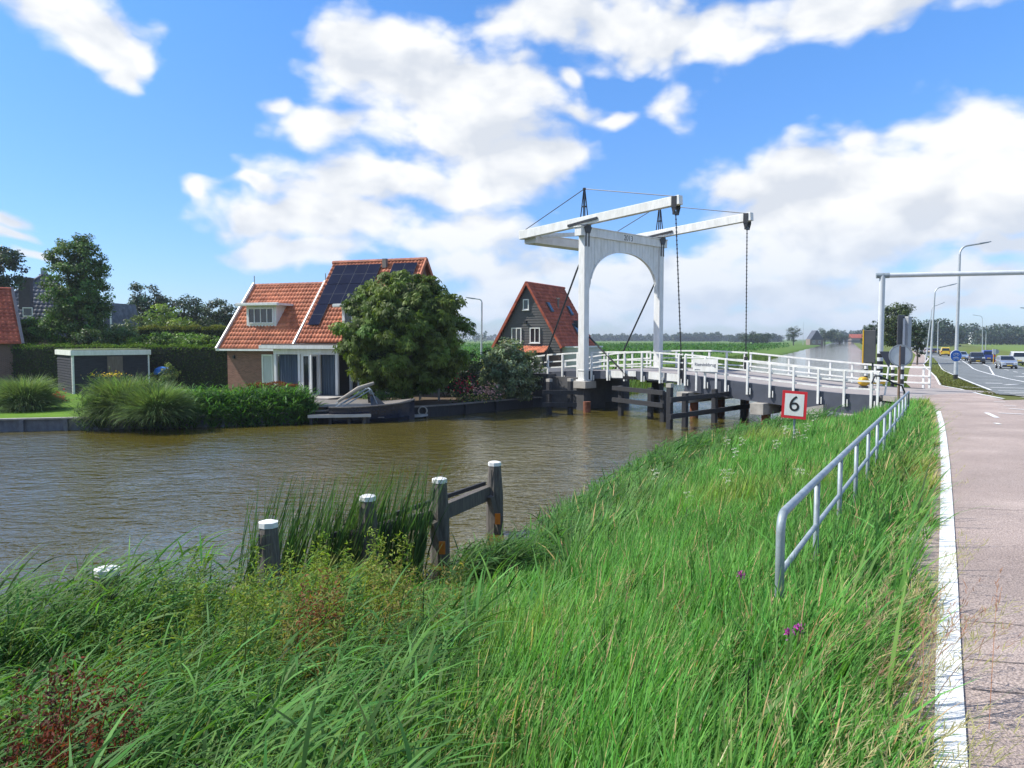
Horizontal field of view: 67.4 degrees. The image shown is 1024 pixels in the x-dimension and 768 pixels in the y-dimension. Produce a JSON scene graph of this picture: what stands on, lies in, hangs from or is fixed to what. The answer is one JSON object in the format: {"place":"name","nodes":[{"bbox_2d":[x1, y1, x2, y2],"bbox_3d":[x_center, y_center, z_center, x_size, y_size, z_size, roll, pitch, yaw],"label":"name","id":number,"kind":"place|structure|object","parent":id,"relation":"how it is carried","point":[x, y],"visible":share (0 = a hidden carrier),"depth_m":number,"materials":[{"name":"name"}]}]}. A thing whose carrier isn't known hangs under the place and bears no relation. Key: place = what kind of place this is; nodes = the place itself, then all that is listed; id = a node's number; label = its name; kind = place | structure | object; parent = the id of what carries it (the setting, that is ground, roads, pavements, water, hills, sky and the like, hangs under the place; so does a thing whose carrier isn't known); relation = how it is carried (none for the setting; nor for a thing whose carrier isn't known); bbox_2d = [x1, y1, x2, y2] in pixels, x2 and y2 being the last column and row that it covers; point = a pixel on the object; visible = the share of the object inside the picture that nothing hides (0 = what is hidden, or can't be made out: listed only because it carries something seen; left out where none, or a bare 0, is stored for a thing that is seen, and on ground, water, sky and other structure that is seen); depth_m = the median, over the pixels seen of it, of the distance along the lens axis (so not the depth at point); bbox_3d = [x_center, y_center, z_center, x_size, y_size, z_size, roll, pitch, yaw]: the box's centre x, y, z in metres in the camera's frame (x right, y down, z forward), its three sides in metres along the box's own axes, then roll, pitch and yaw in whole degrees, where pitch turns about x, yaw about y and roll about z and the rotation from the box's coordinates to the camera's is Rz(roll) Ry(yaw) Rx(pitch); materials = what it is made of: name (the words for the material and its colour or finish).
{"place":"outdoors","nodes":[
{"label":"outdoors","id":0,"kind":"place"},
{"bbox_2d":[0,340,890,623],"bbox_3d":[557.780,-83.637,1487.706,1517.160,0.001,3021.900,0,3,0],"label":"water","id":1,"kind":"structure","parent":0,"point":[70,496],"depth_m":21.80,"materials":[{"name":"brown liquid"}]},
{"bbox_2d":[61,369,328,430],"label":"bank reeds","id":2,"kind":"object","parent":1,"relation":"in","point":[249,401],"visible":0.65,"depth_m":32.63,"materials":[{"name":"green plant"}]},
{"bbox_2d":[1,452,451,650],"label":"bulrushes","id":3,"kind":"object","parent":1,"relation":"in","point":[419,548],"visible":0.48,"depth_m":11.11,"materials":[{"name":"green plant"}]},
{"bbox_2d":[91,461,502,631],"bbox_3d":[-2.076,2.952,11.316,0.726,2.680,8.256,2,4,28],"label":"mooring fence","id":4,"kind":"object","parent":1,"relation":"in","point":[490,493],"visible":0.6,"depth_m":12.51,"materials":[{"name":"grey wood"}]},
{"bbox_2d":[308,399,370,423],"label":"jetty","id":5,"kind":"object","parent":1,"relation":"in","point":[360,402],"visible":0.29,"depth_m":33.70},
{"bbox_2d":[327,382,427,422],"bbox_3d":[-6.013,0.887,34.904,4.606,2.037,2.070,-1,3,-16],"label":"motor boat","id":6,"kind":"object","parent":1,"relation":"on","point":[378,409],"visible":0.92,"depth_m":34.16,"materials":[{"name":"grey plastic"}]},
{"bbox_2d":[542,378,576,414],"bbox_3d":[2.316,1.287,37.632,1.687,3.120,0.445,0,3,0],"label":"timber fender","id":7,"kind":"object","parent":1,"relation":"in","point":[549,392],"visible":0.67,"depth_m":37.49,"materials":[{"name":"wood"}]},
{"bbox_2d":[583,401,590,412],"bbox_3d":[3.772,1.734,38.709,0.380,1.700,0.380,0,3,0],"label":"mooring pile","id":8,"kind":"object","parent":1,"relation":"in","point":[586,406],"visible":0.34,"depth_m":38.53,"materials":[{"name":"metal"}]},
{"bbox_2d":[612,386,665,421],"bbox_3d":[6.142,1.557,35.755,0.935,2.800,3.868,-2,4,-27],"label":"timber fender","id":9,"kind":"object","parent":1,"relation":"in","point":[649,403],"visible":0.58,"depth_m":35.68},
{"bbox_2d":[666,383,749,429],"bbox_3d":[8.717,1.458,33.774,0.407,3.230,7.045,3,5,44],"label":"timber fender","id":10,"kind":"object","parent":1,"relation":"in","point":[713,411],"visible":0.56,"depth_m":32.34,"materials":[{"name":"wood"}]},
{"bbox_2d":[0,339,1023,629],"bbox_3d":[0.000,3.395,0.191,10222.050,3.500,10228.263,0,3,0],"label":"ground","id":11,"kind":"structure","parent":0,"point":[798,345],"depth_m":117.35,"materials":[{"name":"plant"}]},
{"bbox_2d":[0,287,24,383],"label":"cottage","id":12,"kind":"structure","parent":11,"relation":"on","point":[11,333],"depth_m":52.26,"materials":[{"name":"brick"}]},
{"bbox_2d":[0,244,30,290],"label":"broadleaf tree","id":13,"kind":"object","parent":11,"relation":"on","point":[10,260],"visible":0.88,"depth_m":69.43,"materials":[{"name":"green plant"}]},
{"bbox_2d":[14,318,45,345],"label":"garden bush","id":14,"kind":"object","parent":11,"relation":"on","point":[30,329],"visible":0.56,"depth_m":54.58,"materials":[{"name":"green plant"}]},
{"bbox_2d":[0,371,76,413],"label":"pampas grass","id":15,"kind":"structure","parent":11,"relation":"on","point":[23,396],"depth_m":34.53,"materials":[{"name":"plant"}]},
{"bbox_2d":[20,312,71,344],"bbox_3d":[-33.839,-2.569,55.990,3.900,5.285,3.323,0,3,0],"label":"garden bush","id":16,"kind":"object","parent":11,"relation":"on","point":[51,336],"visible":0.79,"depth_m":55.29,"materials":[{"name":"green plant"}]},
{"bbox_2d":[35,232,116,345],"bbox_3d":[-31.980,-5.478,56.837,5.290,11.376,5.019,0,3,0],"label":"alder tree","id":17,"kind":"object","parent":11,"relation":"on","point":[79,301],"visible":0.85,"depth_m":56.01,"materials":[{"name":"green plant"}]},
{"bbox_2d":[14,268,139,346],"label":"farmhouse","id":18,"kind":"object","parent":11,"relation":"on","point":[28,304],"visible":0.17,"depth_m":80.21,"materials":[{"name":"brick"}]},
{"bbox_2d":[22,307,32,316],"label":"roof window","id":19,"kind":"structure","parent":18,"relation":"in","point":[27,311],"depth_m":77.88,"materials":[{"name":"grey glass"}]},
{"bbox_2d":[71,328,104,344],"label":"garden bush","id":20,"kind":"object","parent":11,"relation":"on","point":[88,336],"visible":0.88,"depth_m":53.54,"materials":[{"name":"green plant"}]},
{"bbox_2d":[55,348,150,393],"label":"shed","id":21,"kind":"structure","parent":11,"relation":"on","point":[74,366],"depth_m":46.44,"materials":[{"name":"white paint"}]},
{"bbox_2d":[89,366,129,383],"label":"yellow perennial","id":22,"kind":"object","parent":11,"relation":"on","point":[108,374],"visible":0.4,"depth_m":45.34,"materials":[{"name":"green plant"}]},
{"bbox_2d":[65,372,168,426],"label":"pampas grass","id":23,"kind":"structure","parent":11,"relation":"on","point":[109,391],"depth_m":30.99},
{"bbox_2d":[95,323,139,346],"bbox_3d":[-29.372,-2.239,57.019,3.682,4.505,2.986,0,3,0],"label":"garden bush","id":24,"kind":"object","parent":11,"relation":"on","point":[114,335],"visible":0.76,"depth_m":56.49,"materials":[{"name":"green plant"}]},
{"bbox_2d":[8,340,227,388],"bbox_3d":[-27.870,-1.256,51.509,30.366,3.337,1.831,1,3,10],"label":"hedge","id":25,"kind":"object","parent":11,"relation":"on","point":[203,364],"visible":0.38,"depth_m":50.02,"materials":[{"name":"green plant"}]},
{"bbox_2d":[110,314,163,345],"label":"broadleaf tree","id":26,"kind":"object","parent":11,"relation":"on","point":[139,318],"visible":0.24,"depth_m":75.45,"materials":[{"name":"green plant"}]},
{"bbox_2d":[137,324,160,336],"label":"clipped hedge","id":27,"kind":"object","parent":11,"relation":"on","point":[145,329],"visible":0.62,"depth_m":63.37,"materials":[{"name":"green plant"}]},
{"bbox_2d":[0,411,298,431],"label":"timber bank","id":28,"kind":"structure","parent":11,"relation":"on","point":[35,424],"depth_m":31.03,"materials":[{"name":"wood"}]},
{"bbox_2d":[128,281,171,324],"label":"broadleaf tree","id":29,"kind":"object","parent":11,"relation":"on","point":[139,300],"visible":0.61,"depth_m":90.55,"materials":[{"name":"green plant"}]},
{"bbox_2d":[101,377,206,430],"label":"pampas grass","id":30,"kind":"structure","parent":11,"relation":"on","point":[166,403],"depth_m":30.36,"materials":[{"name":"plant"}]},
{"bbox_2d":[133,303,192,327],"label":"willow tree","id":31,"kind":"object","parent":11,"relation":"on","point":[162,318],"visible":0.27,"depth_m":79.14,"materials":[{"name":"green plant"}]},
{"bbox_2d":[126,331,203,346],"bbox_3d":[-24.789,-1.867,55.367,6.374,3.973,2.484,0,3,0],"label":"garden bush","id":32,"kind":"object","parent":11,"relation":"on","point":[156,338],"visible":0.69,"depth_m":54.90,"materials":[{"name":"green plant"}]},
{"bbox_2d":[156,362,180,385],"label":"young shrub","id":33,"kind":"object","parent":11,"relation":"on","point":[169,375],"visible":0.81,"depth_m":47.48,"materials":[{"name":"green plant"}]},
{"bbox_2d":[159,324,181,335],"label":"clipped hedge","id":34,"kind":"object","parent":11,"relation":"on","point":[172,329],"visible":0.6,"depth_m":63.35,"materials":[{"name":"green plant"}]},
{"bbox_2d":[162,316,198,327],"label":"maple tree","id":35,"kind":"object","parent":11,"relation":"on","point":[183,322],"visible":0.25,"depth_m":77.39,"materials":[{"name":"green plant"}]},
{"bbox_2d":[159,293,209,323],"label":"broadleaf tree","id":36,"kind":"object","parent":11,"relation":"on","point":[197,307],"visible":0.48,"depth_m":93.66,"materials":[{"name":"green plant"}]},
{"bbox_2d":[180,324,201,335],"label":"clipped hedge","id":37,"kind":"object","parent":11,"relation":"on","point":[190,329],"visible":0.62,"depth_m":63.36,"materials":[{"name":"green plant"}]},
{"bbox_2d":[180,333,219,346],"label":"garden bush","id":38,"kind":"object","parent":11,"relation":"on","point":[202,339],"visible":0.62,"depth_m":53.49,"materials":[{"name":"green plant"}]},
{"bbox_2d":[193,311,223,326],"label":"broadleaf tree","id":39,"kind":"object","parent":11,"relation":"on","point":[210,315],"visible":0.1,"depth_m":94.64,"materials":[{"name":"green plant"}]},
{"bbox_2d":[201,324,226,337],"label":"clipped hedge","id":40,"kind":"object","parent":11,"relation":"on","point":[217,330],"visible":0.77,"depth_m":63.34,"materials":[{"name":"green plant"}]},
{"bbox_2d":[198,298,237,327],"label":"broadleaf tree","id":41,"kind":"object","parent":11,"relation":"on","point":[223,315],"visible":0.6,"depth_m":91.01,"materials":[{"name":"green plant"}]},
{"bbox_2d":[246,381,297,392],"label":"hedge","id":42,"kind":"object","parent":11,"relation":"on","point":[275,382],"visible":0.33,"depth_m":42.52,"materials":[{"name":"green plant"}]},
{"bbox_2d":[0,483,651,767],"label":"bank weeds","id":43,"kind":"object","parent":11,"relation":"on","point":[47,739],"visible":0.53,"depth_m":5.57,"materials":[{"name":"green plant"}]},
{"bbox_2d":[215,257,447,399],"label":"house","id":44,"kind":"structure","parent":11,"relation":"on","point":[273,332],"depth_m":46.41,"materials":[{"name":"tile"}]},
{"bbox_2d":[262,354,273,383],"bbox_3d":[-14.684,-0.683,46.190,0.800,2.190,0.090,1,4,20],"label":"door","id":45,"kind":"structure","parent":44,"relation":"in","point":[267,359],"depth_m":46.18,"materials":[{"name":"white paint"}]},
{"bbox_2d":[354,386,401,400],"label":"shrub","id":46,"kind":"object","parent":11,"relation":"on","point":[379,393],"visible":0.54,"depth_m":37.59,"materials":[{"name":"green plant"}]},
{"bbox_2d":[328,269,476,398],"bbox_3d":[-5.436,-2.160,38.272,7.436,6.927,6.739,0,3,0],"label":"chestnut tree","id":47,"kind":"object","parent":11,"relation":"on","point":[399,333],"visible":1,"depth_m":36.58,"materials":[{"name":"green plant"}]},
{"bbox_2d":[301,397,542,422],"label":"dark quay","id":48,"kind":"structure","parent":11,"relation":"on","point":[465,408],"depth_m":38.07,"materials":[{"name":"wood"}]},
{"bbox_2d":[435,355,484,396],"bbox_3d":[-2.852,-0.073,43.680,3.059,3.274,2.395,0,3,0],"label":"dark shrub","id":49,"kind":"object","parent":11,"relation":"on","point":[464,374],"visible":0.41,"depth_m":43.26,"materials":[{"name":"green plant"}]},
{"bbox_2d":[446,371,479,401],"bbox_3d":[-2.420,0.238,39.286,1.935,1.861,1.171,0,3,0],"label":"rose bush","id":50,"kind":"object","parent":11,"relation":"on","point":[459,391],"visible":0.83,"depth_m":39.18,"materials":[{"name":"green plant"}]},
{"bbox_2d":[450,390,489,403],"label":"yellow green plant","id":51,"kind":"object","parent":11,"relation":"on","point":[471,399],"visible":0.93,"depth_m":38.80,"materials":[{"name":"green plant"}]},
{"bbox_2d":[454,347,491,382],"bbox_3d":[-1.869,-0.383,46.672,3.516,3.801,2.518,0,3,0],"label":"dark shrub","id":52,"kind":"object","parent":11,"relation":"on","point":[472,353],"visible":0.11,"depth_m":46.27,"materials":[{"name":"green plant"}]},
{"bbox_2d":[466,297,482,361],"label":"street lamp","id":53,"kind":"object","parent":11,"relation":"on","point":[481,321],"visible":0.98,"depth_m":65.74,"materials":[{"name":"metal"}]},
{"bbox_2d":[463,380,502,401],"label":"hydrangea","id":54,"kind":"object","parent":11,"relation":"on","point":[486,392],"visible":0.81,"depth_m":39.13,"materials":[{"name":"green plant"}]},
{"bbox_2d":[1,396,965,767],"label":"bank grass","id":55,"kind":"structure","parent":11,"relation":"on","point":[639,738],"depth_m":4.64,"materials":[{"name":"plant"}]},
{"bbox_2d":[0,401,1019,767],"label":"shore reeds","id":56,"kind":"object","parent":11,"relation":"on","point":[42,637],"visible":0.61,"depth_m":5.18,"materials":[{"name":"green plant"}]},
{"bbox_2d":[476,336,546,401],"bbox_3d":[-0.056,-0.656,41.057,3.808,3.780,3.392,0,3,0],"label":"lilac bush","id":57,"kind":"object","parent":11,"relation":"on","point":[510,372],"visible":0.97,"depth_m":40.40,"materials":[{"name":"green plant"}]},
{"bbox_2d":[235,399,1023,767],"bbox_3d":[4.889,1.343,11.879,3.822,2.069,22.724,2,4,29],"label":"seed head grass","id":58,"kind":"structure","parent":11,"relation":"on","point":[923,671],"depth_m":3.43,"materials":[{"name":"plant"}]},
{"bbox_2d":[470,188,995,421],"bbox_3d":[9.317,-3.760,39.296,26.832,12.600,8.200,3,5,45],"label":"drawbridge","id":59,"kind":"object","parent":11,"relation":"on","point":[594,247],"visible":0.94,"depth_m":39.51,"materials":[{"name":"white paint"}]},
{"bbox_2d":[693,359,717,390],"bbox_3d":[8.854,-0.401,35.160,1.280,1.480,0.087,3,5,44],"label":"name board","id":60,"kind":"object","parent":59,"relation":"attached to","point":[705,365],"visible":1,"depth_m":35.10,"materials":[{"name":"white paint"}]},
{"bbox_2d":[862,327,875,370],"bbox_3d":[14.693,-0.659,31.603,0.506,3.362,0.262,2,4,37],"label":"traffic signal","id":61,"kind":"object","parent":59,"relation":"on","point":[869,347],"visible":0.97,"depth_m":31.45,"materials":[{"name":"grey paint"}]},
{"bbox_2d":[858,377,885,387],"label":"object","id":62,"kind":"structure","parent":59,"relation":"on","point":[863,384],"depth_m":34.15,"materials":[{"name":"yellow paint"}]},
{"bbox_2d":[896,315,911,390],"bbox_3d":[16.762,-1.278,32.936,0.660,3.359,0.286,0,3,0],"label":"traffic signal","id":63,"kind":"object","parent":59,"relation":"on","point":[904,326],"visible":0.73,"depth_m":32.82,"materials":[{"name":"grey paint"}]},
{"bbox_2d":[457,318,1023,345],"bbox_3d":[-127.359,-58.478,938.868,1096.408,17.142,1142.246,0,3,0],"label":"distant woods","id":64,"kind":"object","parent":11,"relation":"on","point":[1000,334],"visible":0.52,"depth_m":550.26,"materials":[{"name":"green plant"}]},
{"bbox_2d":[738,331,767,343],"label":"broadleaf tree","id":65,"kind":"object","parent":11,"relation":"on","point":[751,338],"visible":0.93,"depth_m":417.65,"materials":[{"name":"green plant"}]},
{"bbox_2d":[757,333,774,342],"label":"broadleaf tree","id":66,"kind":"object","parent":11,"relation":"on","point":[768,336],"visible":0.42,"depth_m":427.27,"materials":[{"name":"green plant"}]},
{"bbox_2d":[629,352,909,394],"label":"canal side grass","id":67,"kind":"structure","parent":11,"relation":"on","point":[639,384],"depth_m":84.43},
{"bbox_2d":[783,628,795,667],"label":"thistle","id":68,"kind":"object","parent":11,"relation":"on","point":[786,631],"visible":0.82,"depth_m":3.83,"materials":[{"name":"purple plant"}]},
{"bbox_2d":[781,390,807,439],"bbox_3d":[7.207,1.143,19.638,0.625,1.967,0.113,2,4,25],"label":"speed sign","id":69,"kind":"object","parent":11,"relation":"on","point":[794,405],"visible":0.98,"depth_m":19.57,"materials":[{"name":"metal"}]},
{"bbox_2d":[785,326,803,344],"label":"broadleaf tree","id":70,"kind":"object","parent":11,"relation":"on","point":[794,332],"visible":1,"depth_m":398.91,"materials":[{"name":"green plant"}]},
{"bbox_2d":[793,623,804,665],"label":"thistle","id":71,"kind":"object","parent":11,"relation":"on","point":[797,629],"visible":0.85,"depth_m":3.88,"materials":[{"name":"purple plant"}]},
{"bbox_2d":[806,330,823,345],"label":"farm house","id":72,"kind":"structure","parent":11,"relation":"on","point":[814,337],"depth_m":426.35,"materials":[{"name":"grey brick"}]},
{"bbox_2d":[818,328,835,344],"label":"broadleaf tree","id":73,"kind":"object","parent":11,"relation":"on","point":[823,334],"visible":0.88,"depth_m":467.00,"materials":[{"name":"green plant"}]},
{"bbox_2d":[829,331,850,343],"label":"broadleaf tree","id":74,"kind":"object","parent":11,"relation":"on","point":[839,337],"visible":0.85,"depth_m":556.09,"materials":[{"name":"green plant"}]},
{"bbox_2d":[775,391,909,625],"bbox_3d":[6.128,0.971,12.639,0.054,1.339,18.341,2,4,29],"label":"handrail","id":75,"kind":"object","parent":11,"relation":"on","point":[786,509],"visible":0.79,"depth_m":6.21,"materials":[{"name":"metal"}]},
{"bbox_2d":[848,334,862,342],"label":"farm house","id":76,"kind":"structure","parent":11,"relation":"on","point":[855,337],"depth_m":695.49,"materials":[{"name":"brown brick"}]},
{"bbox_2d":[861,321,877,343],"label":"broadleaf tree","id":77,"kind":"object","parent":11,"relation":"on","point":[871,326],"visible":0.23,"depth_m":134.52,"materials":[{"name":"green plant"}]},
{"bbox_2d":[879,351,890,405],"bbox_3d":[14.697,-0.178,30.055,0.680,2.242,0.130,0,3,6],"label":"give way sign","id":78,"kind":"object","parent":11,"relation":"on","point":[885,355],"visible":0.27,"depth_m":29.99,"materials":[{"name":"grey metal"}]},
{"bbox_2d":[871,375,904,401],"bbox_3d":[12.515,0.146,25.552,1.161,0.884,0.060,0,3,0],"label":"guard rail","id":79,"kind":"object","parent":11,"relation":"on","point":[890,382],"visible":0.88,"depth_m":25.52,"materials":[{"name":"black metal"}]},
{"bbox_2d":[875,302,922,349],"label":"broadleaf tree","id":80,"kind":"object","parent":11,"relation":"on","point":[890,328],"visible":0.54,"depth_m":110.68,"materials":[{"name":"green plant"}]},
{"bbox_2d":[889,344,912,400],"bbox_3d":[13.145,-0.135,26.028,0.750,2.408,0.094,1,3,14],"label":"round sign","id":81,"kind":"object","parent":11,"relation":"on","point":[900,355],"visible":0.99,"depth_m":25.96,"materials":[{"name":"metal"}]},
{"bbox_2d":[911,322,927,364],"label":"broadleaf tree","id":82,"kind":"object","parent":11,"relation":"on","point":[916,333],"visible":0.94,"depth_m":104.61,"materials":[{"name":"green plant"}]},
{"bbox_2d":[926,302,944,359],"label":"street lamp","id":83,"kind":"object","parent":11,"relation":"on","point":[929,331],"visible":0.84,"depth_m":132.83,"materials":[{"name":"metal"}]},
{"bbox_2d":[929,283,956,366],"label":"street lamp","id":84,"kind":"object","parent":11,"relation":"on","point":[931,347],"visible":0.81,"depth_m":78.49,"materials":[{"name":"metal"}]},
{"bbox_2d":[876,270,1023,384],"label":"height gantry","id":85,"kind":"object","parent":11,"relation":"on","point":[881,309],"visible":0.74,"depth_m":42.33,"materials":[{"name":"metal"}]},
{"bbox_2d":[924,360,998,394],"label":"verge turf","id":86,"kind":"structure","parent":11,"relation":"on","point":[965,386],"depth_m":44.42,"materials":[{"name":"green plant"}]},
{"bbox_2d":[953,241,990,380],"bbox_3d":[31.170,-4.826,52.039,2.208,9.614,0.291,0,3,0],"label":"street lamp","id":87,"kind":"object","parent":11,"relation":"on","point":[955,375],"visible":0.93,"depth_m":51.95,"materials":[{"name":"metal"}]},
{"bbox_2d":[950,350,961,361],"bbox_3d":[30.080,-1.907,52.028,0.800,0.800,0.043,0,3,0],"label":"cycle sign","id":88,"kind":"object","parent":87,"relation":"attached to","point":[955,355],"visible":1,"depth_m":52.01,"materials":[{"name":"metal"}]},
{"bbox_2d":[0,0,1023,338],"label":"sky","id":89,"kind":"structure","parent":0,"point":[206,148],"materials":[{"name":"blue"}]},
{"bbox_2d":[491,281,602,368],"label":"boarded house","id":90,"kind":"structure","parent":0,"point":[531,319],"depth_m":65.15,"materials":[{"name":"wood"}]},
{"bbox_2d":[511,328,521,343],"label":"window","id":91,"kind":"structure","parent":90,"relation":"in","point":[516,333],"depth_m":65.42,"materials":[{"name":"white glass"}]},
{"bbox_2d":[522,299,528,310],"bbox_3d":[1.168,-6.687,64.881,0.650,0.955,0.180,2,4,27],"label":"window","id":92,"kind":"structure","parent":90,"relation":"in","point":[525,301],"depth_m":64.90,"materials":[{"name":"white glass"}]},
{"bbox_2d":[529,328,540,343],"bbox_3d":[1.916,-4.069,64.652,1.050,1.355,0.180,2,4,27],"label":"window","id":93,"kind":"structure","parent":90,"relation":"in","point":[534,332],"depth_m":64.66,"materials":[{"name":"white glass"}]},
{"bbox_2d":[460,342,788,368],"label":"maize field","id":94,"kind":"structure","parent":0,"point":[672,346],"depth_m":178.73,"materials":[{"name":"green plant"}]},
{"bbox_2d":[867,351,1023,767],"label":"cycle path","id":95,"kind":"structure","parent":0,"point":[989,454],"depth_m":6.00,"materials":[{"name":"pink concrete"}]},
{"bbox_2d":[960,507,1023,693],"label":"path crack","id":96,"kind":"object","parent":95,"relation":"on","point":[991,660],"visible":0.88,"depth_m":3.94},
{"bbox_2d":[925,351,1023,395],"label":"road","id":97,"kind":"structure","parent":0,"point":[979,377],"depth_m":63.39,"materials":[{"name":"asphalt"}]},
{"bbox_2d":[939,347,949,355],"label":"delivery van","id":98,"kind":"object","parent":97,"relation":"on","point":[944,350],"visible":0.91,"depth_m":160.85,"materials":[{"name":"yellow paint"}]},
{"bbox_2d":[922,354,1023,767],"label":"road marking","id":99,"kind":"object","parent":97,"relation":"on","point":[956,713],"visible":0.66,"depth_m":4.29,"materials":[{"name":"paint"}]},
{"bbox_2d":[968,352,984,363],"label":"suv car","id":100,"kind":"object","parent":97,"relation":"on","point":[976,356],"visible":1,"depth_m":109.20,"materials":[{"name":"silver paint"}]},
{"bbox_2d":[981,350,995,361],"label":"delivery van","id":101,"kind":"object","parent":97,"relation":"on","point":[988,354],"visible":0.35,"depth_m":118.89,"materials":[{"name":"blue paint"}]},
{"bbox_2d":[995,355,1017,368],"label":"hatchback car","id":102,"kind":"object","parent":97,"relation":"on","point":[1006,361],"visible":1,"depth_m":88.13,"materials":[{"name":"silver metal"}]},
{"bbox_2d":[1009,351,1023,364],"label":"delivery van","id":103,"kind":"object","parent":97,"relation":"on","point":[1019,355],"visible":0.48,"depth_m":102.35,"materials":[{"name":"white paint"}]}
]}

